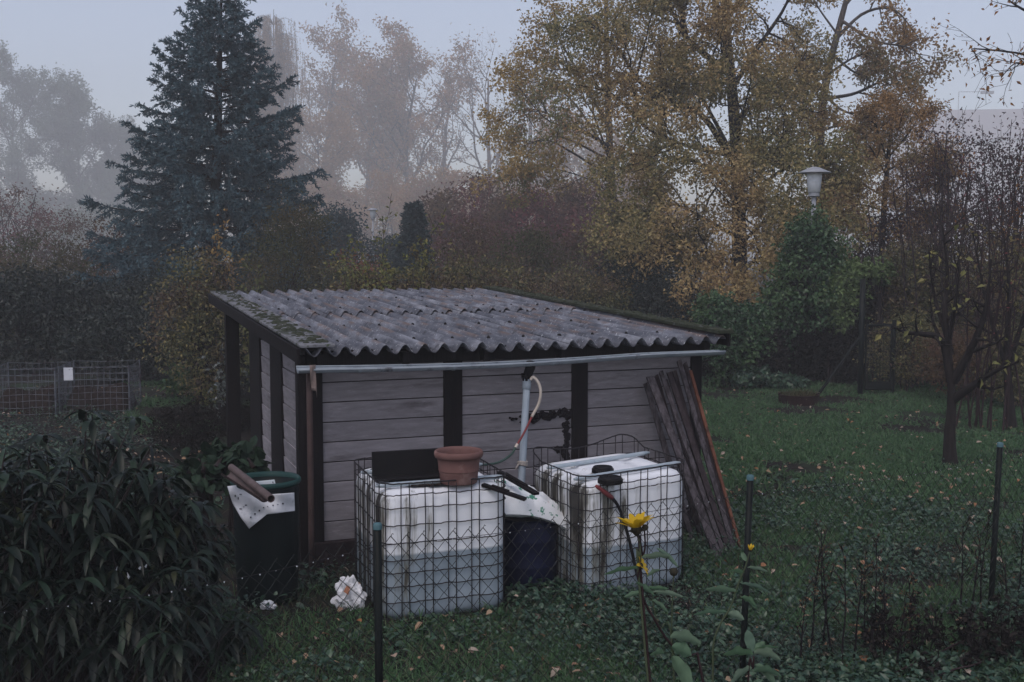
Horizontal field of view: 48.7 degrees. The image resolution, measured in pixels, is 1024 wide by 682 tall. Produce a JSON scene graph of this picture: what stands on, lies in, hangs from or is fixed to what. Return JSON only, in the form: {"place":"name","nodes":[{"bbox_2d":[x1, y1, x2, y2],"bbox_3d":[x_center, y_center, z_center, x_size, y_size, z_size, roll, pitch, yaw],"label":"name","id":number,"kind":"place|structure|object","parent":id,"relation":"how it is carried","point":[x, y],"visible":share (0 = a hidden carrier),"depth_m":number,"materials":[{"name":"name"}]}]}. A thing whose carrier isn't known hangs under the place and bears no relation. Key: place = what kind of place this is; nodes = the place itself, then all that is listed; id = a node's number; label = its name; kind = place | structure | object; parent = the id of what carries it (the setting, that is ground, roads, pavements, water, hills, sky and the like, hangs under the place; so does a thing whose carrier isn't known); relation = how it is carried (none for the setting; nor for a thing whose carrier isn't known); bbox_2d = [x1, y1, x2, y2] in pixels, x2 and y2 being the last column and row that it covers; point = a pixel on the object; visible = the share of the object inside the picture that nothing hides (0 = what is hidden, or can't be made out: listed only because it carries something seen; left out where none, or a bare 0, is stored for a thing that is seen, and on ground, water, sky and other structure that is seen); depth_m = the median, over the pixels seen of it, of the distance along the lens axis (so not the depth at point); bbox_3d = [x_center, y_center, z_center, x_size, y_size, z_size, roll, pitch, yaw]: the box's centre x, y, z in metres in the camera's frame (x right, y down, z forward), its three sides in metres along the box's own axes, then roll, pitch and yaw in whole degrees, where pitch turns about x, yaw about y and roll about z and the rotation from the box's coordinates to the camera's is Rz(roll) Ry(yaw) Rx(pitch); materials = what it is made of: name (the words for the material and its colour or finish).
{"place":"outdoors","nodes":[
{"label":"outdoors","id":0,"kind":"place"},
{"bbox_2d":[0,259,1023,681],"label":"ground","id":1,"kind":"structure","parent":0,"point":[246,433],"depth_m":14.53,"materials":[{"name":"plant"}]},
{"bbox_2d":[0,383,66,415],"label":"compost heap","id":2,"kind":"object","parent":1,"relation":"on","point":[49,400],"visible":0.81,"depth_m":19.24,"materials":[{"name":"brown plant"}]},
{"bbox_2d":[0,361,71,416],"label":"wire compost cage","id":3,"kind":"object","parent":1,"relation":"on","point":[7,369],"visible":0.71,"depth_m":19.18,"materials":[{"name":"metal"}]},
{"bbox_2d":[0,177,77,277],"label":"reddish shrub","id":4,"kind":"object","parent":1,"relation":"on","point":[15,220],"visible":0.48,"depth_m":65.32,"materials":[{"name":"red plant"}]},
{"bbox_2d":[0,196,98,266],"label":"misty bush","id":5,"kind":"object","parent":1,"relation":"on","point":[29,204],"visible":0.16,"depth_m":224.69,"materials":[{"name":"brown plant"}]},
{"bbox_2d":[0,39,100,242],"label":"misty willow","id":6,"kind":"object","parent":1,"relation":"on","point":[27,92],"visible":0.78,"depth_m":312.32,"materials":[{"name":"grey plant"}]},
{"bbox_2d":[0,258,101,372],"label":"laurel shrub","id":7,"kind":"object","parent":1,"relation":"on","point":[16,296],"visible":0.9,"depth_m":25.63,"materials":[{"name":"green plant"}]},
{"bbox_2d":[0,228,108,343],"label":"hazel shrub","id":8,"kind":"object","parent":1,"relation":"on","point":[57,261],"visible":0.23,"depth_m":32.95,"materials":[{"name":"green plant"}]},
{"bbox_2d":[0,207,122,279],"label":"reddish shrub","id":9,"kind":"object","parent":1,"relation":"on","point":[80,225],"visible":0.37,"depth_m":59.52,"materials":[{"name":"brown plant"}]},
{"bbox_2d":[0,437,134,681],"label":"peach leaved shrub","id":10,"kind":"object","parent":1,"relation":"on","point":[16,553],"visible":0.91,"depth_m":6.63,"materials":[{"name":"green plant"}]},
{"bbox_2d":[0,62,134,233],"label":"misty willow","id":11,"kind":"object","parent":1,"relation":"on","point":[68,132],"visible":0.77,"depth_m":318.18,"materials":[{"name":"grey plant"}]},
{"bbox_2d":[14,274,159,368],"bbox_3d":[-10.165,-0.431,27.061,3.498,2.380,2.943,0,4,0],"label":"laurel shrub","id":12,"kind":"object","parent":1,"relation":"on","point":[91,291],"visible":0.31,"depth_m":26.72,"materials":[{"name":"green plant"}]},
{"bbox_2d":[18,201,172,266],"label":"misty bush","id":13,"kind":"object","parent":1,"relation":"on","point":[78,232],"visible":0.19,"depth_m":214.40,"materials":[{"name":"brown plant"}]},
{"bbox_2d":[58,359,141,413],"bbox_3d":[-7.258,0.845,19.971,1.177,0.920,1.138,-1,5,-8],"label":"wire compost cage","id":14,"kind":"object","parent":1,"relation":"on","point":[133,393],"visible":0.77,"depth_m":19.50,"materials":[{"name":"metal"}]},
{"bbox_2d":[63,215,152,286],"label":"hazel shrub","id":15,"kind":"object","parent":1,"relation":"on","point":[122,249],"visible":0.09,"depth_m":35.69,"materials":[{"name":"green plant"}]},
{"bbox_2d":[0,409,217,681],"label":"peach leaved shrub","id":16,"kind":"object","parent":1,"relation":"on","point":[98,491],"visible":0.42,"depth_m":7.19,"materials":[{"name":"green plant"}]},
{"bbox_2d":[50,299,194,383],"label":"dark shrub","id":17,"kind":"object","parent":1,"relation":"on","point":[124,321],"visible":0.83,"depth_m":23.71,"materials":[{"name":"green plant"}]},
{"bbox_2d":[88,114,165,216],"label":"misty willow","id":18,"kind":"object","parent":1,"relation":"on","point":[122,147],"visible":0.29,"depth_m":336.11,"materials":[{"name":"grey plant"}]},
{"bbox_2d":[41,550,233,681],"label":"peach leaved shrub","id":19,"kind":"object","parent":1,"relation":"on","point":[181,573],"visible":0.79,"depth_m":6.83,"materials":[{"name":"green plant"}]},
{"bbox_2d":[98,262,208,358],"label":"dark shrub","id":20,"kind":"object","parent":1,"relation":"on","point":[137,287],"visible":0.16,"depth_m":28.60,"materials":[{"name":"green plant"}]},
{"bbox_2d":[104,465,237,649],"bbox_3d":[-2.433,1.485,7.771,1.027,1.361,1.314,0,4,0],"label":"peach leaved shrub","id":21,"kind":"object","parent":1,"relation":"on","point":[199,530],"visible":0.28,"depth_m":7.52,"materials":[{"name":"green plant"}]},
{"bbox_2d":[125,392,243,454],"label":"brown weed","id":22,"kind":"object","parent":1,"relation":"on","point":[186,420],"visible":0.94,"depth_m":15.51,"materials":[{"name":"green plant"}]},
{"bbox_2d":[127,242,252,403],"bbox_3d":[-5.733,-0.273,20.528,2.372,3.076,2.275,0,4,0],"label":"hazel shrub","id":23,"kind":"object","parent":1,"relation":"on","point":[190,298],"visible":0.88,"depth_m":20.34,"materials":[{"name":"green plant"}]},
{"bbox_2d":[63,0,355,352],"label":"blue spruce","id":24,"kind":"object","parent":1,"relation":"on","point":[249,168],"visible":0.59,"depth_m":31.79,"materials":[{"name":"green plant"}]},
{"bbox_2d":[166,435,273,562],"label":"round leaved plant","id":25,"kind":"object","parent":1,"relation":"on","point":[202,475],"visible":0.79,"depth_m":9.86,"materials":[{"name":"green plant"}]},
{"bbox_2d":[167,593,276,680],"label":"peach leaved shrub","id":26,"kind":"object","parent":1,"relation":"on","point":[244,634],"visible":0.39,"depth_m":7.45,"materials":[{"name":"green plant"}]},
{"bbox_2d":[230,471,300,607],"bbox_3d":[-1.951,1.572,8.993,0.550,0.983,0.550,0,4,0],"label":"green barrel","id":27,"kind":"object","parent":1,"relation":"on","point":[267,540],"visible":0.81,"depth_m":8.80,"materials":[{"name":"plastic"}]},
{"bbox_2d":[227,485,294,528],"bbox_3d":[-1.969,1.278,8.785,0.537,0.329,0.226,0,4,0],"label":"torn paper","id":28,"kind":"object","parent":27,"relation":"hanging from","point":[251,510],"visible":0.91,"depth_m":8.71,"materials":[{"name":"paper"}]},
{"bbox_2d":[234,9,318,252],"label":"poplar","id":29,"kind":"object","parent":1,"relation":"on","point":[280,57],"visible":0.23,"depth_m":245.04,"materials":[{"name":"grey plant"}]},
{"bbox_2d":[227,176,356,293],"bbox_3d":[-5.568,-1.782,28.880,3.717,4.796,3.440,0,4,0],"label":"olive bush","id":30,"kind":"object","parent":1,"relation":"on","point":[287,232],"visible":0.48,"depth_m":28.62,"materials":[{"name":"green plant"}]},
{"bbox_2d":[264,104,367,203],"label":"tree","id":31,"kind":"object","parent":1,"relation":"on","point":[330,121],"visible":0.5,"depth_m":236.13,"materials":[{"name":"grey plant"}]},
{"bbox_2d":[271,174,386,261],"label":"misty bush","id":32,"kind":"object","parent":1,"relation":"on","point":[336,194],"visible":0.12,"depth_m":197.21,"materials":[{"name":"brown plant"}]},
{"bbox_2d":[294,34,369,178],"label":"bare lime","id":33,"kind":"object","parent":1,"relation":"on","point":[332,87],"visible":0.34,"depth_m":293.51,"materials":[{"name":"grey plant"}]},
{"bbox_2d":[301,199,380,287],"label":"shrub","id":34,"kind":"object","parent":1,"relation":"on","point":[345,221],"visible":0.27,"depth_m":49.46,"materials":[{"name":"plant"}]},
{"bbox_2d":[322,234,370,289],"bbox_3d":[-2.857,-0.319,19.916,0.965,3.150,1.150,-3,5,-31],"label":"sapling","id":35,"kind":"object","parent":1,"relation":"on","point":[352,270],"visible":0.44,"depth_m":19.65,"materials":[{"name":"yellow plant"}]},
{"bbox_2d":[330,575,367,610],"bbox_3d":[-1.267,1.948,8.736,0.286,0.273,0.189,0,4,0],"label":"crumpled paper","id":36,"kind":"object","parent":1,"relation":"on","point":[343,591],"visible":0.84,"depth_m":8.72,"materials":[{"name":"white paper"}]},
{"bbox_2d":[303,248,404,290],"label":"hedge bush","id":37,"kind":"object","parent":1,"relation":"on","point":[354,287],"visible":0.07,"depth_m":20.84,"materials":[{"name":"green plant"}]},
{"bbox_2d":[297,0,429,228],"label":"golden maple","id":38,"kind":"object","parent":1,"relation":"on","point":[320,40],"visible":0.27,"depth_m":294.37,"materials":[{"name":"grey plant"}]},
{"bbox_2d":[363,194,402,290],"bbox_3d":[-2.183,-0.628,19.418,0.852,3.845,1.801,0,4,0],"label":"sapling","id":39,"kind":"object","parent":1,"relation":"on","point":[382,270],"visible":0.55,"depth_m":19.70,"materials":[{"name":"green plant"}]},
{"bbox_2d":[341,168,428,265],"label":"misty bush","id":40,"kind":"object","parent":1,"relation":"on","point":[381,195],"visible":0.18,"depth_m":205.15,"materials":[{"name":"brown plant"}]},
{"bbox_2d":[320,14,484,211],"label":"golden maple","id":41,"kind":"object","parent":1,"relation":"on","point":[381,97],"visible":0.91,"depth_m":262.07,"materials":[{"name":"grey plant"}]},
{"bbox_2d":[390,200,442,288],"bbox_3d":[-3.442,-2.443,39.854,2.775,5.090,3.064,2,5,24],"label":"young spruce","id":42,"kind":"object","parent":1,"relation":"on","point":[414,221],"visible":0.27,"depth_m":39.53,"materials":[{"name":"green plant"}]},
{"bbox_2d":[369,253,471,289],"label":"hedge bush","id":43,"kind":"object","parent":1,"relation":"on","point":[404,276],"visible":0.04,"depth_m":20.82,"materials":[{"name":"green plant"}]},
{"bbox_2d":[354,457,505,619],"bbox_3d":[-0.675,1.528,9.070,1.027,1.058,1.142,-2,5,-19],"label":"water tank","id":44,"kind":"object","parent":1,"relation":"on","point":[414,509],"visible":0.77,"depth_m":8.57,"materials":[{"name":"plastic"}]},
{"bbox_2d":[372,448,439,481],"bbox_3d":[-0.748,0.960,8.814,0.664,0.206,0.191,-2,5,-19],"label":"black tray","id":45,"kind":"object","parent":44,"relation":"on","point":[397,465],"visible":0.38,"depth_m":8.83,"materials":[{"name":"plastic"}]},
{"bbox_2d":[434,446,482,485],"bbox_3d":[-0.408,0.958,8.656,0.380,0.250,0.379,0,4,0],"label":"flower pot","id":46,"kind":"object","parent":44,"relation":"on","point":[460,464],"visible":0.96,"depth_m":8.53,"materials":[{"name":"ceramic"}]},
{"bbox_2d":[386,41,487,187],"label":"bare tree","id":47,"kind":"object","parent":1,"relation":"on","point":[446,133],"visible":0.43,"depth_m":299.19,"materials":[{"name":"grey plant"}]},
{"bbox_2d":[390,160,488,258],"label":"misty bush","id":48,"kind":"object","parent":1,"relation":"on","point":[430,183],"visible":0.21,"depth_m":186.06,"materials":[{"name":"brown plant"}]},
{"bbox_2d":[417,248,508,289],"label":"hedge bush","id":49,"kind":"object","parent":1,"relation":"on","point":[479,280],"visible":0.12,"depth_m":21.42,"materials":[{"name":"green plant"}]},
{"bbox_2d":[208,286,733,574],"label":"garden shed","id":50,"kind":"structure","parent":1,"relation":"on","point":[341,381],"depth_m":10.67,"materials":[{"name":"grey wood"}]},
{"bbox_2d":[414,170,527,283],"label":"red hedge","id":51,"kind":"object","parent":1,"relation":"on","point":[437,206],"visible":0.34,"depth_m":62.69,"materials":[{"name":"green plant"}]},
{"bbox_2d":[422,211,534,285],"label":"rust bush","id":52,"kind":"object","parent":1,"relation":"on","point":[469,238],"visible":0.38,"depth_m":39.53,"materials":[{"name":"brown plant"}]},
{"bbox_2d":[423,22,552,195],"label":"bare tree","id":53,"kind":"object","parent":1,"relation":"on","point":[489,155],"visible":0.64,"depth_m":247.03,"materials":[{"name":"grey plant"}]},
{"bbox_2d":[0,387,1023,681],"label":"ground cover","id":54,"kind":"object","parent":1,"relation":"on","point":[884,673],"visible":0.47,"depth_m":8.39,"materials":[{"name":"green plant"}]},
{"bbox_2d":[0,442,1023,681],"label":"chain link fence","id":55,"kind":"object","parent":1,"relation":"on","point":[378,600],"visible":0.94,"depth_m":6.61,"materials":[{"name":"metal"}]},
{"bbox_2d":[0,380,1023,681],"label":"fallen leaves","id":56,"kind":"object","parent":1,"relation":"on","point":[502,666],"visible":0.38,"depth_m":9.92,"materials":[{"name":"brown plant"}]},
{"bbox_2d":[468,182,593,291],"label":"red hedge","id":57,"kind":"object","parent":1,"relation":"on","point":[538,210],"visible":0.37,"depth_m":56.75,"materials":[{"name":"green plant"}]},
{"bbox_2d":[505,516,556,591],"bbox_3d":[0.135,1.736,9.347,0.484,0.600,0.484,0,4,0],"label":"blue barrel","id":58,"kind":"object","parent":1,"relation":"on","point":[524,548],"visible":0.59,"depth_m":9.14,"materials":[{"name":"plastic"}]},
{"bbox_2d":[492,478,565,529],"bbox_3d":[0.083,1.344,9.287,0.660,0.437,0.580,-2,5,-29],"label":"plastic sack","id":59,"kind":"object","parent":58,"relation":"on","point":[543,506],"visible":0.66,"depth_m":9.07,"materials":[{"name":"plastic"}]},
{"bbox_2d":[466,0,668,254],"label":"young oak","id":60,"kind":"object","parent":1,"relation":"on","point":[525,173],"visible":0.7,"depth_m":41.00,"materials":[{"name":"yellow plant"}]},
{"bbox_2d":[528,100,627,231],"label":"golden maple","id":61,"kind":"object","parent":1,"relation":"on","point":[574,161],"visible":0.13,"depth_m":215.83,"materials":[{"name":"brown plant"}]},
{"bbox_2d":[533,175,633,285],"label":"red hedge","id":62,"kind":"object","parent":1,"relation":"on","point":[578,201],"visible":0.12,"depth_m":59.77,"materials":[{"name":"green plant"}]},
{"bbox_2d":[533,434,684,598],"bbox_3d":[0.823,1.452,9.479,1.002,1.140,1.186,-2,5,-23],"label":"water tank","id":63,"kind":"object","parent":1,"relation":"on","point":[625,480],"visible":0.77,"depth_m":9.11,"materials":[{"name":"plastic"}]},
{"bbox_2d":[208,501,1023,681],"bbox_3d":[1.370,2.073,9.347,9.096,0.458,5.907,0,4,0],"label":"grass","id":64,"kind":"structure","parent":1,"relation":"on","point":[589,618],"depth_m":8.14,"materials":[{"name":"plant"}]},
{"bbox_2d":[567,242,693,317],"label":"dark shrub","id":65,"kind":"object","parent":1,"relation":"on","point":[625,273],"visible":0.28,"depth_m":27.47,"materials":[{"name":"green plant"}]},
{"bbox_2d":[604,511,703,681],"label":"sunflower plant","id":66,"kind":"object","parent":1,"relation":"on","point":[680,667],"visible":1,"depth_m":3.22,"materials":[{"name":"green plant"}]},
{"bbox_2d":[643,382,695,543],"bbox_3d":[1.506,1.177,10.774,0.615,1.543,0.062,4,6,42],"label":"plank","id":67,"kind":"object","parent":1,"relation":"on","point":[662,438],"visible":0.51,"depth_m":10.81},
{"bbox_2d":[622,266,717,321],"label":"dark shrub","id":68,"kind":"object","parent":1,"relation":"on","point":[658,301],"visible":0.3,"depth_m":26.61,"materials":[{"name":"green plant"}]},
{"bbox_2d":[646,376,720,557],"bbox_3d":[1.597,1.177,10.465,0.083,1.622,1.023,-3,5,-34],"label":"plank","id":69,"kind":"object","parent":1,"relation":"on","point":[671,433],"visible":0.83,"depth_m":10.47,"materials":[{"name":"wood"}]},
{"bbox_2d":[659,370,725,553],"bbox_3d":[1.687,1.150,10.546,0.052,1.678,0.964,-3,5,-33],"label":"plank","id":70,"kind":"object","parent":1,"relation":"on","point":[686,446],"visible":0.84,"depth_m":10.56,"materials":[{"name":"wood"}]},
{"bbox_2d":[666,371,730,554],"bbox_3d":[1.759,1.146,10.617,0.061,1.655,0.929,-3,5,-32],"label":"plank","id":71,"kind":"object","parent":1,"relation":"on","point":[697,457],"visible":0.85,"depth_m":10.62,"materials":[{"name":"wood"}]},
{"bbox_2d":[677,359,734,550],"bbox_3d":[1.841,1.082,10.701,0.057,1.765,0.851,-3,5,-32],"label":"plank","id":72,"kind":"object","parent":1,"relation":"on","point":[711,473],"visible":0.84,"depth_m":10.71,"materials":[{"name":"wood"}]},
{"bbox_2d":[532,0,888,322],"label":"oak","id":73,"kind":"object","parent":1,"relation":"on","point":[748,156],"visible":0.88,"depth_m":29.02,"materials":[{"name":"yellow plant"}]},
{"bbox_2d":[683,361,737,545],"bbox_3d":[1.902,1.089,10.791,0.051,1.733,0.797,-3,5,-34],"label":"plank","id":74,"kind":"object","parent":1,"relation":"on","point":[686,369],"visible":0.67,"depth_m":10.83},
{"bbox_2d":[689,370,740,548],"bbox_3d":[1.933,1.128,10.744,0.035,1.643,0.825,-2,5,-29],"label":"rusty lath","id":75,"kind":"object","parent":1,"relation":"on","point":[712,447],"visible":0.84,"depth_m":10.75,"materials":[{"name":"wood"}]},
{"bbox_2d":[694,544,769,681],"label":"sunflower plant","id":76,"kind":"object","parent":1,"relation":"on","point":[736,614],"visible":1,"depth_m":3.37,"materials":[{"name":"green plant"}]},
{"bbox_2d":[686,286,788,386],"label":"ivy hedge","id":77,"kind":"object","parent":1,"relation":"on","point":[755,342],"visible":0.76,"depth_m":23.10,"materials":[{"name":"green plant"}]},
{"bbox_2d":[723,630,780,681],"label":"sunflower plant","id":78,"kind":"object","parent":1,"relation":"on","point":[761,648],"visible":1,"depth_m":3.28,"materials":[{"name":"green plant"}]},
{"bbox_2d":[724,363,810,389],"bbox_3d":[5.232,0.729,23.092,1.789,0.631,1.259,0,4,0],"label":"nettle patch","id":79,"kind":"object","parent":1,"relation":"on","point":[752,377],"visible":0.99,"depth_m":22.84,"materials":[{"name":"green plant"}]},
{"bbox_2d":[776,387,824,405],"bbox_3d":[5.319,1.004,20.751,0.865,0.340,0.872,0,4,0],"label":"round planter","id":80,"kind":"object","parent":1,"relation":"on","point":[804,397],"visible":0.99,"depth_m":20.54,"materials":[{"name":"brown plant"}]},
{"bbox_2d":[751,203,869,381],"bbox_3d":[6.258,-1.008,24.179,2.462,3.882,2.474,4,6,43],"label":"ivy mound","id":81,"kind":"object","parent":1,"relation":"on","point":[810,257],"visible":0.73,"depth_m":23.73,"materials":[{"name":"green plant"}]},
{"bbox_2d":[811,254,900,384],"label":"ivy arch","id":82,"kind":"structure","parent":1,"relation":"on","point":[844,331],"depth_m":23.37,"materials":[{"name":"green plant"}]},
{"bbox_2d":[818,279,895,394],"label":"garden gate","id":83,"kind":"structure","parent":1,"relation":"on","point":[863,363],"depth_m":22.02,"materials":[{"name":"wood"}]},
{"bbox_2d":[782,0,968,205],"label":"leaning tree","id":84,"kind":"object","parent":1,"relation":"on","point":[877,62],"visible":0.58,"depth_m":35.37,"materials":[{"name":"orange plant"}]},
{"bbox_2d":[799,67,970,256],"bbox_3d":[9.175,-3.763,28.640,4.224,6.640,4.205,0,4,0],"label":"oak","id":85,"kind":"object","parent":1,"relation":"on","point":[889,105],"visible":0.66,"depth_m":28.29,"materials":[{"name":"brown plant"}]},
{"bbox_2d":[836,199,955,358],"bbox_3d":[9.598,-1.591,28.818,3.279,4.422,3.176,-4,6,-41],"label":"dark shrub","id":86,"kind":"object","parent":1,"relation":"on","point":[882,226],"visible":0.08,"depth_m":28.59,"materials":[{"name":"green plant"}]},
{"bbox_2d":[852,304,943,390],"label":"bramble","id":87,"kind":"object","parent":1,"relation":"on","point":[899,369],"visible":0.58,"depth_m":22.48,"materials":[{"name":"green plant"}]},
{"bbox_2d":[869,227,965,383],"bbox_3d":[8.481,-0.723,23.814,2.211,3.358,2.725,0,4,0],"label":"ivy hedge","id":88,"kind":"object","parent":1,"relation":"on","point":[896,287],"visible":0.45,"depth_m":23.38,"materials":[{"name":"green plant"}]},
{"bbox_2d":[868,230,994,381],"bbox_3d":[8.964,-0.705,23.965,2.918,3.404,2.741,-4,6,-44],"label":"dark shrub","id":89,"kind":"object","parent":1,"relation":"on","point":[917,242],"visible":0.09,"depth_m":23.72,"materials":[{"name":"brown plant"}]},
{"bbox_2d":[842,97,1023,389],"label":"bare thicket","id":90,"kind":"object","parent":1,"relation":"on","point":[946,204],"visible":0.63,"depth_m":22.95,"materials":[{"name":"brown plant"}]},
{"bbox_2d":[858,108,1012,328],"bbox_3d":[10.271,-2.364,26.866,4.005,6.265,3.346,0,4,0],"label":"red thicket","id":91,"kind":"object","parent":1,"relation":"on","point":[955,155],"visible":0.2,"depth_m":26.70,"materials":[{"name":"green plant"}]},
{"bbox_2d":[856,589,1023,677],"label":"dead fern","id":92,"kind":"object","parent":1,"relation":"on","point":[971,640],"visible":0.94,"depth_m":7.47,"materials":[{"name":"brown plant"}]},
{"bbox_2d":[873,210,1023,465],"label":"fruit tree","id":93,"kind":"object","parent":1,"relation":"on","point":[952,378],"visible":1,"depth_m":14.49,"materials":[{"name":"brown plant"}]},
{"bbox_2d":[900,319,1023,400],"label":"bramble","id":94,"kind":"object","parent":1,"relation":"on","point":[958,353],"visible":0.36,"depth_m":21.04,"materials":[{"name":"green plant"}]},
{"bbox_2d":[910,150,1023,431],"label":"bare thicket","id":95,"kind":"object","parent":1,"relation":"on","point":[978,363],"visible":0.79,"depth_m":17.47,"materials":[{"name":"red plant"}]},
{"bbox_2d":[934,108,1023,326],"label":"red thicket","id":96,"kind":"object","parent":1,"relation":"on","point":[996,179],"visible":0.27,"depth_m":24.78,"materials":[{"name":"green plant"}]},
{"bbox_2d":[940,0,1023,105],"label":"orange tree","id":97,"kind":"object","parent":1,"relation":"on","point":[1020,62],"visible":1,"depth_m":18.68,"materials":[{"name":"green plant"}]},
{"bbox_2d":[941,219,1023,384],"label":"dark shrub","id":98,"kind":"object","parent":1,"relation":"on","point":[995,301],"visible":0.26,"depth_m":22.36,"materials":[{"name":"brown plant"}]},
{"bbox_2d":[948,208,1023,428],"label":"fruit tree","id":99,"kind":"object","parent":1,"relation":"on","point":[1004,353],"visible":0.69,"depth_m":17.58,"materials":[{"name":"brown plant"}]},
{"bbox_2d":[965,318,1023,407],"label":"bramble","id":100,"kind":"object","parent":1,"relation":"on","point":[1020,348],"visible":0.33,"depth_m":19.97,"materials":[{"name":"green plant"}]},
{"bbox_2d":[0,0,1023,260],"label":"sky","id":101,"kind":"structure","parent":0,"point":[110,42],"materials":[{"name":"grey"}]},
{"bbox_2d":[885,109,1023,260],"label":"misty house","id":102,"kind":"structure","parent":0,"point":[985,118],"depth_m":382.73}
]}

